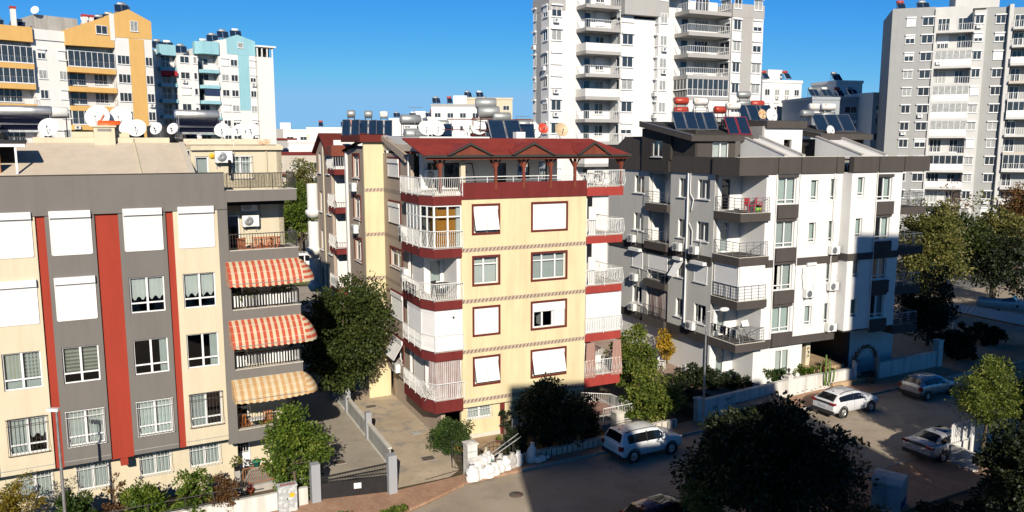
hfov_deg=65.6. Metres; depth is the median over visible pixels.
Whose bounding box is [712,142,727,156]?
window
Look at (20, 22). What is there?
solar water heater
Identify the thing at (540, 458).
rubble sack
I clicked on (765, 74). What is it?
solar water heater
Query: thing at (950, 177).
window
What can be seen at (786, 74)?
solar water heater
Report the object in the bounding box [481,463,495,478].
rubble sack
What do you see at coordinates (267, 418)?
patio chair
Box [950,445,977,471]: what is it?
garden wall
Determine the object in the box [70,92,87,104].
window
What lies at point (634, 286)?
window
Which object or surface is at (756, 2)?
window
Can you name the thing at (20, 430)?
window
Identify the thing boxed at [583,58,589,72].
window
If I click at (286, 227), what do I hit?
tree
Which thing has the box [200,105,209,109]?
window
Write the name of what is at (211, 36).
solar water heater
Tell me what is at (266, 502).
garden wall
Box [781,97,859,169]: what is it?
apartment block
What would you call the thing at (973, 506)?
shrub
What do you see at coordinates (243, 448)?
entrance door
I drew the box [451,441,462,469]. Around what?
iron gate
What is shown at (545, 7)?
window
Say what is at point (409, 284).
laundry
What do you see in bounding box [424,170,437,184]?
air conditioner
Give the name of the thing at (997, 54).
window
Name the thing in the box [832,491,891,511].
shrub
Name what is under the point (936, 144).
window
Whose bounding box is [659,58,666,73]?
window
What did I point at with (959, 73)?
window
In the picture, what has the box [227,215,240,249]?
balcony door
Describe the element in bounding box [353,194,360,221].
window
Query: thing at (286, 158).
apartment block
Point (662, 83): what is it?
window
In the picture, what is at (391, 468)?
gate pillar
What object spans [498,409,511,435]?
climbing plant
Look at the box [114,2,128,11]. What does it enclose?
solar water heater
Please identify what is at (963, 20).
window
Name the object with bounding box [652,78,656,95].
window
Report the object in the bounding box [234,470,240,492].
stone post
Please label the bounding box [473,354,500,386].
window
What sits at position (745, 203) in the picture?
patio chair
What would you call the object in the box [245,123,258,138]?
satellite dish
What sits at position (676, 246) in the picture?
air conditioner
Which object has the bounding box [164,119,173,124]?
window
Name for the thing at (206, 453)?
window
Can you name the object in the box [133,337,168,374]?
window
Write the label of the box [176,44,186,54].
solar water heater
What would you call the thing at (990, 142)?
window
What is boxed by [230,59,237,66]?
window
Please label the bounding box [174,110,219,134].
solar water heater
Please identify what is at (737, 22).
window
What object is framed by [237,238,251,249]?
patio chair
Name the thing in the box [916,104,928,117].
window
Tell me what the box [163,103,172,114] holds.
window
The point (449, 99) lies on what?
solar water heater
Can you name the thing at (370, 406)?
manhole cover
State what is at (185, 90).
window
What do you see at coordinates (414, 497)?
pavement
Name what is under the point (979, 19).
window
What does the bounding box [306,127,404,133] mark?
apartment block
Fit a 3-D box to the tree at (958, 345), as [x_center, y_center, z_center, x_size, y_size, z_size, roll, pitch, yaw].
[35.069,7.076,62.891,3.558,2.692,3.889,0,8,0]
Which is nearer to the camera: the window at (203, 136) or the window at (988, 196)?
the window at (988, 196)
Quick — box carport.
[948,303,1023,328]
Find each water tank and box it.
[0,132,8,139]
[45,107,68,136]
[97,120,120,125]
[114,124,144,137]
[146,124,175,142]
[175,131,196,142]
[399,114,421,136]
[403,128,423,136]
[475,98,496,136]
[478,106,499,136]
[713,106,726,127]
[800,110,814,120]
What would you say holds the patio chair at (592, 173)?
on the apartment block at (502, 249)
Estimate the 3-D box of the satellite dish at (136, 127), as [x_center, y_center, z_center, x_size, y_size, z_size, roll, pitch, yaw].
[-18.586,-6.302,39.380,0.918,0.928,0.733,-1,8,-10]
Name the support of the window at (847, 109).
in the apartment block at (792, 109)
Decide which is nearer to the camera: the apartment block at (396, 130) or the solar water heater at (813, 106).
the solar water heater at (813, 106)
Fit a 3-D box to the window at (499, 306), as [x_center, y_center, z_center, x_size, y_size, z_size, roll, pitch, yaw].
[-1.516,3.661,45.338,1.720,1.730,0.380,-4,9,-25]
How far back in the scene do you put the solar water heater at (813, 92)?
153.23 m
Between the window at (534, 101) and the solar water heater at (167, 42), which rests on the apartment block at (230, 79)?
the solar water heater at (167, 42)
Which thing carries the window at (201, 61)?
in the apartment block at (230, 79)
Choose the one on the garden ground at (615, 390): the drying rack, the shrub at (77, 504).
the shrub at (77, 504)
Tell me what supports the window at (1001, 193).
in the apartment tower at (951, 95)
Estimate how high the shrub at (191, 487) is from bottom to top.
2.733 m
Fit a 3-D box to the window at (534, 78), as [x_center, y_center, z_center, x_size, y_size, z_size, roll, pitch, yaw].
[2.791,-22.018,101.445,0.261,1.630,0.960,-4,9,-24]
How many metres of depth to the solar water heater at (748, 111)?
61.35 m
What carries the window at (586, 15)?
in the apartment tower at (612, 73)
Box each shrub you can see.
[0,470,52,511]
[0,483,26,510]
[54,489,105,511]
[101,472,125,511]
[117,480,174,511]
[170,466,214,511]
[206,473,240,511]
[380,503,407,511]
[425,416,474,456]
[499,425,528,453]
[567,404,602,439]
[614,395,638,419]
[660,373,699,400]
[673,362,724,390]
[678,477,728,511]
[717,369,753,389]
[763,366,795,382]
[793,363,819,375]
[828,437,873,505]
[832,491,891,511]
[915,498,1010,511]
[958,321,1009,345]
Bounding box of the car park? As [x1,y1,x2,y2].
[891,283,1023,368]
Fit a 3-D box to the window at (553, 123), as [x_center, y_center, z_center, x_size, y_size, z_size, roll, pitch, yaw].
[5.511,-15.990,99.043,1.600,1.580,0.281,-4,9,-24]
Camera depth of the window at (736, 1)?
108.19 m
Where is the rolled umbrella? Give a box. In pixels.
[228,160,230,175]
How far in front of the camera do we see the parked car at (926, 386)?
53.60 m
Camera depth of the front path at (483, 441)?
45.47 m
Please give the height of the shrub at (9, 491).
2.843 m
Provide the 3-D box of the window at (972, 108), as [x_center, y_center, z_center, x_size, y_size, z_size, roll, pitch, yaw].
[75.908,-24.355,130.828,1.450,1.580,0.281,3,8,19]
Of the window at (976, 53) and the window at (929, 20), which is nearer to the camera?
the window at (976, 53)
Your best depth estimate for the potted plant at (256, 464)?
39.08 m
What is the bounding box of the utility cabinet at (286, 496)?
[276,481,297,511]
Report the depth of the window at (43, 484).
36.13 m
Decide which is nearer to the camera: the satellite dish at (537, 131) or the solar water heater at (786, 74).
the satellite dish at (537, 131)
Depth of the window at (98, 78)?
124.51 m
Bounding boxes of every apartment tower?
[531,0,764,270]
[875,0,1023,244]
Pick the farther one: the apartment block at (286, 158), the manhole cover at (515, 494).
the apartment block at (286, 158)
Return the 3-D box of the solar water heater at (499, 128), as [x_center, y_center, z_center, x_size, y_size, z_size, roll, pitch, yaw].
[-0.476,-8.033,50.141,2.040,2.088,1.888,-2,8,-15]
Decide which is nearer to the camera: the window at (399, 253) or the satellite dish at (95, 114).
the satellite dish at (95, 114)
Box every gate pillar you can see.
[309,461,320,502]
[386,452,397,494]
[462,439,478,474]
[610,409,625,426]
[693,396,702,421]
[783,374,793,394]
[852,360,857,378]
[874,357,879,378]
[933,338,944,366]
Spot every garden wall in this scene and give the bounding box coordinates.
[109,486,307,511]
[507,436,603,461]
[652,418,676,428]
[704,379,787,417]
[792,367,853,395]
[879,351,936,377]
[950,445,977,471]
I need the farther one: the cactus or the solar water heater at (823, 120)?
the solar water heater at (823, 120)
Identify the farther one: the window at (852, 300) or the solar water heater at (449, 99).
the solar water heater at (449, 99)
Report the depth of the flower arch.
56.90 m
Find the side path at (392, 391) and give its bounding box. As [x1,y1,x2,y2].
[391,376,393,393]
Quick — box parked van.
[299,251,311,264]
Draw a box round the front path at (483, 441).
[472,434,503,454]
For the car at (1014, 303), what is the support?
on the car park
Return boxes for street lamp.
[47,408,66,511]
[701,307,728,425]
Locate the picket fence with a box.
[947,411,1018,459]
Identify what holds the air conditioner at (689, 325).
attached to the apartment block at (765, 267)
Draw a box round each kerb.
[520,359,1023,471]
[727,457,920,511]
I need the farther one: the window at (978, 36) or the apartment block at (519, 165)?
the apartment block at (519, 165)
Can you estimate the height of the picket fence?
2.250 m
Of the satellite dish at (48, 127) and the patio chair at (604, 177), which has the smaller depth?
the satellite dish at (48, 127)
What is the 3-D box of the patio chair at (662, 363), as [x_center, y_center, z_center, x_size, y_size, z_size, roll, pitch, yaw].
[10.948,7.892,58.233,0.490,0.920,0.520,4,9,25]
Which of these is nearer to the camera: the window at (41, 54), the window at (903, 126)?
the window at (41, 54)
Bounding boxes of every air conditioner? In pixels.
[214,143,234,168]
[240,205,258,214]
[241,206,260,231]
[349,177,357,193]
[351,222,359,235]
[392,358,401,376]
[398,225,405,238]
[400,267,407,278]
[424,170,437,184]
[627,230,637,245]
[628,302,637,310]
[629,270,639,284]
[672,242,683,254]
[685,320,697,333]
[688,240,700,257]
[803,283,814,301]
[825,316,836,332]
[827,275,838,293]
[828,241,839,255]
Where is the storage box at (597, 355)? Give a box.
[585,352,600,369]
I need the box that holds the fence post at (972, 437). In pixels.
[970,414,976,451]
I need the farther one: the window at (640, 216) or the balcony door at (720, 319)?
the window at (640, 216)
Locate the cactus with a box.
[820,355,834,385]
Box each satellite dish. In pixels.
[31,6,38,13]
[38,118,58,136]
[85,105,109,126]
[109,106,131,122]
[119,120,133,137]
[127,119,145,137]
[150,122,162,137]
[167,123,177,137]
[214,123,229,138]
[232,124,244,138]
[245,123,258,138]
[418,121,432,136]
[429,120,444,136]
[463,120,474,135]
[470,118,485,135]
[530,122,540,137]
[538,123,547,136]
[555,123,567,137]
[756,109,765,120]
[766,108,776,119]
[827,125,834,133]
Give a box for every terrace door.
[195,156,208,172]
[444,163,458,187]
[538,162,546,180]
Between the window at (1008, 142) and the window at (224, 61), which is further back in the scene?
the window at (224, 61)
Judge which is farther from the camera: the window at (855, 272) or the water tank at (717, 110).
the water tank at (717, 110)
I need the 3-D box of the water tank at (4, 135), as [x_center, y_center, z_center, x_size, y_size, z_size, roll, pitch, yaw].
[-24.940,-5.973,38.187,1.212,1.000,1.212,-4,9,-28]
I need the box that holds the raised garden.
[599,353,874,416]
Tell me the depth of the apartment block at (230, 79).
145.43 m
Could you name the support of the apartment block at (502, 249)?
on the garden ground at (615, 390)
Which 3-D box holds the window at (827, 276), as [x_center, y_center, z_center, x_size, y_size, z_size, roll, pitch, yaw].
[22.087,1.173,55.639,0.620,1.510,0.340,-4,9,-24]
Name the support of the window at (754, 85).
in the apartment tower at (612, 73)
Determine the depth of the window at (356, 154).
53.04 m
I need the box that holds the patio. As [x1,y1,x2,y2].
[590,339,791,405]
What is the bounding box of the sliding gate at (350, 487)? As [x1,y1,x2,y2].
[321,463,386,499]
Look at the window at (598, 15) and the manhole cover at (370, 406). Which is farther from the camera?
the window at (598, 15)
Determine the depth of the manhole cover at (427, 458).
43.02 m
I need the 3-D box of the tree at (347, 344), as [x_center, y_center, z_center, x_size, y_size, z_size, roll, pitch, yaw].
[-10.581,5.519,50.464,6.956,9.228,7.664,0,8,0]
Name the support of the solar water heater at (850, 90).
on the apartment block at (792, 109)
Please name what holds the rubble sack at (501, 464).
on the pavement at (414, 497)
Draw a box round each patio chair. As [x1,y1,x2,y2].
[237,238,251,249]
[237,414,250,427]
[252,237,263,248]
[260,236,271,247]
[262,410,272,424]
[267,236,279,247]
[430,280,442,298]
[583,171,593,185]
[597,171,608,184]
[657,356,665,370]
[744,199,754,211]
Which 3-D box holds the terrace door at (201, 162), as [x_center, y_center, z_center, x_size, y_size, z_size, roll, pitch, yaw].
[-15.157,-4.087,38.764,0.600,1.535,0.500,-4,9,-28]
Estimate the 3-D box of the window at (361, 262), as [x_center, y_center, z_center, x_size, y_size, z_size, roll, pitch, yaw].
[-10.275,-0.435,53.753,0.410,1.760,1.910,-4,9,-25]
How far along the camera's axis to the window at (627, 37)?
101.73 m
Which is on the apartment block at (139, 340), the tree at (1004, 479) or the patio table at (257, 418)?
the patio table at (257, 418)
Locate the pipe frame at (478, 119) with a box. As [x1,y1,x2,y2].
[442,118,530,136]
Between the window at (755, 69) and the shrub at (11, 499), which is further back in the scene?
the window at (755, 69)
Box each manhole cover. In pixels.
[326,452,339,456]
[331,459,346,464]
[365,404,376,408]
[409,430,422,434]
[420,455,436,461]
[508,491,523,497]
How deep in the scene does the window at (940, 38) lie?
132.58 m
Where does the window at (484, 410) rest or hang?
in the apartment block at (502, 249)
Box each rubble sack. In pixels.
[465,464,479,482]
[467,459,481,467]
[476,453,493,465]
[478,468,482,479]
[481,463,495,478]
[491,461,500,475]
[495,452,502,460]
[496,458,505,472]
[502,454,511,470]
[508,451,516,467]
[515,450,522,466]
[526,442,536,462]
[535,455,549,462]
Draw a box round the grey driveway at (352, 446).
[291,364,385,487]
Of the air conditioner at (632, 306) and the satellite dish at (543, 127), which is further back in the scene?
the air conditioner at (632, 306)
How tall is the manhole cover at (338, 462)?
0.018 m
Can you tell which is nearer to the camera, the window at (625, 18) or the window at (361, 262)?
the window at (361, 262)
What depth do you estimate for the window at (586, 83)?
103.05 m
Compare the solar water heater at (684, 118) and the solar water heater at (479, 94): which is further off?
the solar water heater at (479, 94)
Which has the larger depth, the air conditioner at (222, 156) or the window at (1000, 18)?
the window at (1000, 18)
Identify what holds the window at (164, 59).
in the apartment block at (230, 79)
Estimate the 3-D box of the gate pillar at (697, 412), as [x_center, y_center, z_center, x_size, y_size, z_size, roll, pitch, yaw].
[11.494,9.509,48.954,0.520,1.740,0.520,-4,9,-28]
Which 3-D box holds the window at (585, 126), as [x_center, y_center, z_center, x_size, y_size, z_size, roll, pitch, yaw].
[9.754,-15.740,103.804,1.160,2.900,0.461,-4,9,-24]
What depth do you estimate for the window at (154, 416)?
37.29 m
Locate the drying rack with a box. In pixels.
[738,320,755,340]
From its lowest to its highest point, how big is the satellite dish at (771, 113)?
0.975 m
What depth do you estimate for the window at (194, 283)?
37.53 m
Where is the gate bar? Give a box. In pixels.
[491,433,521,455]
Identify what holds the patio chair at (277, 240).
on the apartment block at (139, 340)
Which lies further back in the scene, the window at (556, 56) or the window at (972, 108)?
the window at (972, 108)
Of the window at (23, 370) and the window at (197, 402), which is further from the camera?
the window at (197, 402)
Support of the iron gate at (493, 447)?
on the pavement at (414, 497)
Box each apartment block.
[0,6,156,142]
[0,125,317,511]
[152,35,276,156]
[276,129,296,151]
[280,123,306,139]
[281,152,335,233]
[288,128,326,151]
[305,132,632,440]
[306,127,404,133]
[389,111,425,127]
[392,125,402,136]
[422,117,431,136]
[431,96,491,136]
[467,97,512,122]
[470,133,525,178]
[525,119,532,177]
[607,119,930,387]
[760,70,802,119]
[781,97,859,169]
[811,80,863,96]
[820,92,878,148]
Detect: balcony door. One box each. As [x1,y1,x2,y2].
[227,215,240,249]
[430,260,440,293]
[715,348,722,375]
[717,306,724,333]
[720,222,727,251]
[721,179,729,209]
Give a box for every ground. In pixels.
[100,295,897,511]
[285,234,1023,290]
[906,487,1014,511]
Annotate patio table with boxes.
[248,416,262,426]
[578,173,601,184]
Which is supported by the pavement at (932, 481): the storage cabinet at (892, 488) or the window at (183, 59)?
the storage cabinet at (892, 488)
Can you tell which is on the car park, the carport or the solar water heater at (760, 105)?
the carport
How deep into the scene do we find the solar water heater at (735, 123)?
57.25 m
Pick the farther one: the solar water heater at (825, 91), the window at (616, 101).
the solar water heater at (825, 91)
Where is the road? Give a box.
[411,369,1023,511]
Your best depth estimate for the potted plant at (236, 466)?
38.90 m
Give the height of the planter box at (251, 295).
0.550 m
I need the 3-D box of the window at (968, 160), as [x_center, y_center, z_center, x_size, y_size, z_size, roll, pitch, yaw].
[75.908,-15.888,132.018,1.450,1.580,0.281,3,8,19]
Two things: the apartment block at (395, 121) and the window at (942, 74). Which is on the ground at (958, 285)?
the apartment block at (395, 121)
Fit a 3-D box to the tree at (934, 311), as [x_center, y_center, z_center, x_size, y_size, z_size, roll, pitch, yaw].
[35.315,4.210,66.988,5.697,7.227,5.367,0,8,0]
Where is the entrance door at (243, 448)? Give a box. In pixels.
[237,442,250,468]
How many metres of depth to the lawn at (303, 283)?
97.72 m
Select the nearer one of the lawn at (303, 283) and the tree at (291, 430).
the tree at (291, 430)
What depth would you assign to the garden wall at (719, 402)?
50.99 m
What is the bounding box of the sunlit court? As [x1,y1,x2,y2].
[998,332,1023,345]
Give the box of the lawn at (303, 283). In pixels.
[287,281,309,284]
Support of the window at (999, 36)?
in the apartment tower at (951, 95)
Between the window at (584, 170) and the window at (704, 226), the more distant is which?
the window at (584, 170)
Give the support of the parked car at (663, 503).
on the road
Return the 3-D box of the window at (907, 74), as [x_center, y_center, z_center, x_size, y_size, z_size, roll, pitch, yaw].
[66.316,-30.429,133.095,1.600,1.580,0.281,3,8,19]
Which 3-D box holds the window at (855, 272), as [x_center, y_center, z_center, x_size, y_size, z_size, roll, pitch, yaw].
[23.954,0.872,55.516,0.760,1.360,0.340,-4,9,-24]
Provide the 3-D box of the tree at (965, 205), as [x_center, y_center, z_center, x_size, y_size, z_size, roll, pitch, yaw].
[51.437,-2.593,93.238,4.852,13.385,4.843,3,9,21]
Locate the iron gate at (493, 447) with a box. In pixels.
[477,441,509,457]
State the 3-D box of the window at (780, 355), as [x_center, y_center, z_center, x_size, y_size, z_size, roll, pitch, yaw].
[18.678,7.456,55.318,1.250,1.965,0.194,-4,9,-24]
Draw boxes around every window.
[0,89,23,102]
[1,351,42,390]
[5,415,49,457]
[8,132,25,139]
[15,469,54,502]
[36,48,46,59]
[38,70,47,79]
[40,90,48,98]
[57,50,65,60]
[59,71,67,80]
[60,89,68,99]
[61,344,100,383]
[64,129,71,136]
[65,407,106,448]
[69,73,85,85]
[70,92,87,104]
[73,130,89,131]
[75,459,110,491]
[94,74,107,84]
[95,25,107,34]
[95,93,109,103]
[117,55,129,64]
[118,74,131,83]
[119,92,131,101]
[129,276,165,312]
[130,21,137,31]
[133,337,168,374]
[136,397,174,436]
[138,449,172,477]
[145,57,153,66]
[146,75,153,84]
[147,94,154,106]
[148,112,155,120]
[160,56,169,66]
[161,75,170,87]
[162,87,171,98]
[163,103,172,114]
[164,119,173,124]
[180,56,189,63]
[180,72,190,82]
[181,86,190,94]
[182,103,191,109]
[183,272,215,308]
[186,332,218,368]
[188,390,224,428]
[189,441,221,468]
[198,58,207,68]
[198,74,208,84]
[199,89,204,99]
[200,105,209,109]
[202,135,211,138]
[221,57,228,65]
[222,74,229,81]
[222,89,230,96]
[223,104,230,111]
[224,120,230,126]
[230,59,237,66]
[230,155,253,178]
[231,75,237,81]
[232,90,238,96]
[232,105,239,111]
[233,119,240,126]
[238,42,243,48]
[249,59,255,67]
[250,74,256,86]
[251,91,256,97]
[251,106,257,112]
[352,153,359,179]
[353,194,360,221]
[354,235,362,263]
[387,157,399,178]
[388,199,400,224]
[389,245,402,270]
[391,288,404,323]
[392,332,403,366]
[447,113,452,117]
[460,113,465,117]
[466,404,492,419]
[472,203,499,234]
[472,254,499,286]
[472,304,500,336]
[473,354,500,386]
[503,106,509,110]
[530,346,566,378]
[531,8,536,21]
[531,31,536,49]
[531,54,535,67]
[531,77,535,89]
[531,99,535,112]
[531,201,567,231]
[531,250,567,281]
[531,298,566,330]
[540,167,544,179]
[541,27,547,41]
[541,51,547,70]
[541,75,547,88]
[541,98,547,111]
[542,4,547,18]
[550,98,562,116]
[550,121,561,133]
[551,3,562,22]
[551,27,562,40]
[551,51,562,64]
[551,75,561,92]
[557,167,561,179]
[582,124,588,138]
[582,168,588,182]
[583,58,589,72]
[583,80,589,88]
[583,102,589,118]
[584,0,591,12]
[584,12,590,26]
[584,35,590,42]
[593,125,602,136]
[593,167,602,179]
[594,57,604,70]
[594,81,602,88]
[594,103,603,114]
[595,12,605,27]
[595,37,603,42]
[614,100,618,112]
[614,124,618,134]
[615,10,620,22]
[616,34,620,43]
[616,57,619,67]
[616,79,619,88]
[620,100,633,112]
[620,122,632,139]
[621,55,634,67]
[621,77,633,89]
[622,15,633,22]
[622,32,634,45]
[630,286,641,304]
[632,213,643,231]
[633,175,643,193]
[651,101,656,117]
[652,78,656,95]
[653,34,658,46]
[653,56,657,68]
[653,141,661,157]
[658,80,666,90]
[658,102,665,112]
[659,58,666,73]
[660,13,667,23]
[660,35,667,51]
[675,261,683,278]
[676,219,684,238]
[677,178,685,197]
[679,61,686,75]
[679,90,684,96]
[680,40,687,53]
[681,0,688,10]
[681,18,687,32]
[693,41,707,53]
[693,62,706,73]
[693,304,704,325]
[694,19,708,32]
[694,221,708,242]
[695,0,708,10]
[695,179,709,200]
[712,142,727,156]
[717,61,729,75]
[718,39,729,52]
[719,18,730,31]
[720,0,730,11]
[731,82,740,93]
[732,39,741,51]
[732,60,740,72]
[733,18,742,30]
[734,0,742,9]
[750,82,760,94]
[751,61,761,73]
[752,41,762,52]
[753,19,763,31]
[754,0,763,10]
[764,89,769,95]
[771,306,788,332]
[773,264,790,290]
[774,89,779,98]
[774,102,779,109]
[775,221,792,247]
[775,349,788,376]
[777,177,795,203]
[784,89,789,99]
[794,90,798,95]
[803,306,811,326]
[807,223,816,243]
[810,180,818,200]
[822,303,827,324]
[825,263,829,283]
[827,221,832,242]
[829,179,836,200]
[844,106,857,113]
[849,299,857,318]
[852,260,859,278]
[854,218,862,237]
[856,177,864,196]
[870,295,882,317]
[872,258,885,278]
[875,217,887,239]
[877,177,890,200]
[898,138,908,147]
[899,121,909,134]
[900,104,910,113]
[901,87,911,96]
[903,52,913,61]
[903,69,913,78]
[905,34,915,44]
[906,17,916,26]
[910,189,922,198]
[911,172,923,181]
[913,138,925,147]
[915,121,927,130]
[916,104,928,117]
[917,86,929,95]
[918,69,931,78]
[919,51,932,61]
[921,34,933,43]
[922,16,934,25]
[925,190,937,202]
[927,173,938,180]
[928,140,940,152]
[934,71,946,83]
[936,34,949,47]
[937,18,949,30]
[945,190,953,202]
[946,173,954,180]
[948,140,957,152]
[954,70,962,82]
[956,35,965,47]
[958,17,967,34]
[960,207,968,214]
[961,190,970,199]
[963,173,972,181]
[964,156,973,164]
[965,138,974,147]
[966,121,976,130]
[968,103,977,112]
[969,85,978,94]
[970,68,980,77]
[972,50,982,59]
[974,32,983,41]
[975,13,985,27]
[980,207,990,215]
[981,190,992,203]
[983,173,993,181]
[984,156,994,164]
[985,138,996,147]
[986,121,997,130]
[988,103,999,112]
[990,85,1000,94]
[991,68,1002,77]
[992,50,1003,59]
[994,32,1004,41]
[996,13,1006,23]
[1000,191,1009,198]
[1001,173,1010,186]
[1004,139,1013,151]
[1005,121,1015,133]
[1008,86,1018,98]
[1010,68,1020,80]
[1012,50,1021,56]
[1013,32,1023,44]
[1014,14,1023,26]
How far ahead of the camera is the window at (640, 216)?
62.40 m
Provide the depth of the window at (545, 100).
98.96 m
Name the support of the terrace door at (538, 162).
in the apartment block at (502, 249)
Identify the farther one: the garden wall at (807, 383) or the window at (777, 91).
the window at (777, 91)
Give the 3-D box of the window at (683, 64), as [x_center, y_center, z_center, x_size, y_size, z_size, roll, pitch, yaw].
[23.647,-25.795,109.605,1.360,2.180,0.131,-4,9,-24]
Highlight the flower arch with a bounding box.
[848,344,878,369]
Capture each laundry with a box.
[403,281,423,296]
[713,324,739,342]
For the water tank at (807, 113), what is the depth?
62.52 m
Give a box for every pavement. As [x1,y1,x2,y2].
[271,346,1023,511]
[735,454,993,511]
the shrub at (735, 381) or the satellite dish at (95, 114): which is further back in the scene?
the shrub at (735, 381)
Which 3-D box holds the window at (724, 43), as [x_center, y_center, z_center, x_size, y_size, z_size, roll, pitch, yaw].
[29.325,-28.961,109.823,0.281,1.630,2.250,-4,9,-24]
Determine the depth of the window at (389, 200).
49.70 m
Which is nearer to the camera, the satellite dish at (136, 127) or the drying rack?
the satellite dish at (136, 127)
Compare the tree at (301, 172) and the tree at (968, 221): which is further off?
the tree at (301, 172)
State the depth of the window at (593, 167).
105.34 m
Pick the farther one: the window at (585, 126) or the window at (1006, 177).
the window at (1006, 177)
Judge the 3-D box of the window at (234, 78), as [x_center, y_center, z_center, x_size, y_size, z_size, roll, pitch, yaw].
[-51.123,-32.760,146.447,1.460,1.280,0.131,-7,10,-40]
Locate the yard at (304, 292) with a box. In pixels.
[287,287,320,328]
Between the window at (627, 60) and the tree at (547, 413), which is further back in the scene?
the window at (627, 60)
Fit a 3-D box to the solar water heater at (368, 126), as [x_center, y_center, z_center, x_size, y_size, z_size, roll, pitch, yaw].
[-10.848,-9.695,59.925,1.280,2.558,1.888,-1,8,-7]
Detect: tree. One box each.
[255,401,334,498]
[283,158,316,250]
[283,180,317,250]
[283,202,290,242]
[297,270,398,396]
[512,372,598,447]
[604,322,658,387]
[624,362,688,422]
[653,328,675,363]
[667,390,879,511]
[893,262,961,345]
[896,197,977,295]
[898,205,997,292]
[929,328,978,360]
[933,177,975,288]
[944,354,1023,470]
[958,221,1023,299]
[963,189,1023,296]
[968,417,1023,511]
[982,181,1023,291]
[996,376,1023,444]
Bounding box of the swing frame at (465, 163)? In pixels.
[452,163,475,183]
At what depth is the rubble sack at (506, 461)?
41.49 m
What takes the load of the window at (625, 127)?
in the apartment tower at (612, 73)
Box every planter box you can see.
[236,288,259,299]
[270,285,293,293]
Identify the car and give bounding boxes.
[602,420,681,463]
[619,494,690,511]
[811,385,878,418]
[898,372,957,400]
[902,425,970,462]
[977,295,1023,313]
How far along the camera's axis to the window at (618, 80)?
102.55 m
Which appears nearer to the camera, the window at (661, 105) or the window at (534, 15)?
the window at (534, 15)
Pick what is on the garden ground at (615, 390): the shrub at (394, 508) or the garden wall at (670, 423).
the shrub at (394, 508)
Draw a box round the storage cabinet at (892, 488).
[870,468,909,511]
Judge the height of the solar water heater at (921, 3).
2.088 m
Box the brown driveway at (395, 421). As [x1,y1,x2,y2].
[291,343,458,487]
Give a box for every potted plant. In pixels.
[229,455,243,470]
[246,483,254,493]
[252,456,260,466]
[819,358,831,371]
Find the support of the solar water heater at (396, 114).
on the apartment block at (395, 121)
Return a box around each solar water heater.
[0,105,52,132]
[9,19,25,26]
[94,14,102,19]
[101,12,112,17]
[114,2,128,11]
[152,39,162,48]
[163,40,172,44]
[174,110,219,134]
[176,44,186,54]
[206,33,217,41]
[216,29,228,37]
[229,28,241,36]
[342,110,359,134]
[359,111,376,133]
[377,111,391,135]
[393,112,399,116]
[432,96,440,103]
[432,120,451,136]
[447,96,452,102]
[464,91,471,96]
[476,91,483,97]
[485,121,490,137]
[487,112,520,137]
[519,120,534,137]
[671,97,698,129]
[691,98,717,129]
[705,98,718,128]
[723,102,751,134]
[735,91,760,119]
[751,100,770,119]
[761,71,769,79]
[782,71,791,79]
[807,87,819,96]
[808,103,820,117]
[811,103,856,131]
[820,87,832,96]
[830,72,842,80]
[834,87,844,95]
[846,87,857,96]
[896,1,905,8]
[916,0,929,7]
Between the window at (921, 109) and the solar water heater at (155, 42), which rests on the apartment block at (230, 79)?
the solar water heater at (155, 42)
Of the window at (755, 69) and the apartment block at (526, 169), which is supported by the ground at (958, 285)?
the apartment block at (526, 169)
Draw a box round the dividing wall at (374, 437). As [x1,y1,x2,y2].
[330,388,391,462]
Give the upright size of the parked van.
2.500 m
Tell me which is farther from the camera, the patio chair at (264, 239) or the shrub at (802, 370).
the shrub at (802, 370)
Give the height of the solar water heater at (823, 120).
2.418 m
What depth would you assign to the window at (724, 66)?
110.25 m
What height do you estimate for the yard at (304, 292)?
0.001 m
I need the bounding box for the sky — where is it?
[0,0,1023,128]
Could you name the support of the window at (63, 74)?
in the apartment block at (75, 68)
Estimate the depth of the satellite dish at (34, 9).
119.16 m
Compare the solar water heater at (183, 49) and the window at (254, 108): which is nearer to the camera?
the solar water heater at (183, 49)
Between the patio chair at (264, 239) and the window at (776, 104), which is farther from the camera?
the window at (776, 104)
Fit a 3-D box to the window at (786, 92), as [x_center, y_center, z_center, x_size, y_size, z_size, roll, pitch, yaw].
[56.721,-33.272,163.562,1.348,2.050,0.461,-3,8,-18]
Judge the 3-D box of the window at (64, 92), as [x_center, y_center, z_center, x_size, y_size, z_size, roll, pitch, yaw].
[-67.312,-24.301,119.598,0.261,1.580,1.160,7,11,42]
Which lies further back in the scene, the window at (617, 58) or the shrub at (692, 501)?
the window at (617, 58)
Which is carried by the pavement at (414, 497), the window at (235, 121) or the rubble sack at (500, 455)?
the rubble sack at (500, 455)
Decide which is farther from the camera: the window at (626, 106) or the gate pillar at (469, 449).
the window at (626, 106)
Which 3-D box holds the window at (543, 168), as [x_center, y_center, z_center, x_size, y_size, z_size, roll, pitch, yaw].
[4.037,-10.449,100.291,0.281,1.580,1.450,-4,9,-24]
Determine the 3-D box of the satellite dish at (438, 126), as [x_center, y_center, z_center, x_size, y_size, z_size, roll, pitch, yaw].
[-4.873,-8.302,51.830,0.893,1.084,0.840,1,8,10]
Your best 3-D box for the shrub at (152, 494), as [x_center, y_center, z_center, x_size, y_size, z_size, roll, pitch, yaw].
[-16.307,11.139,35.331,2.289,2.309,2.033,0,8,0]
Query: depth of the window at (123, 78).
125.34 m

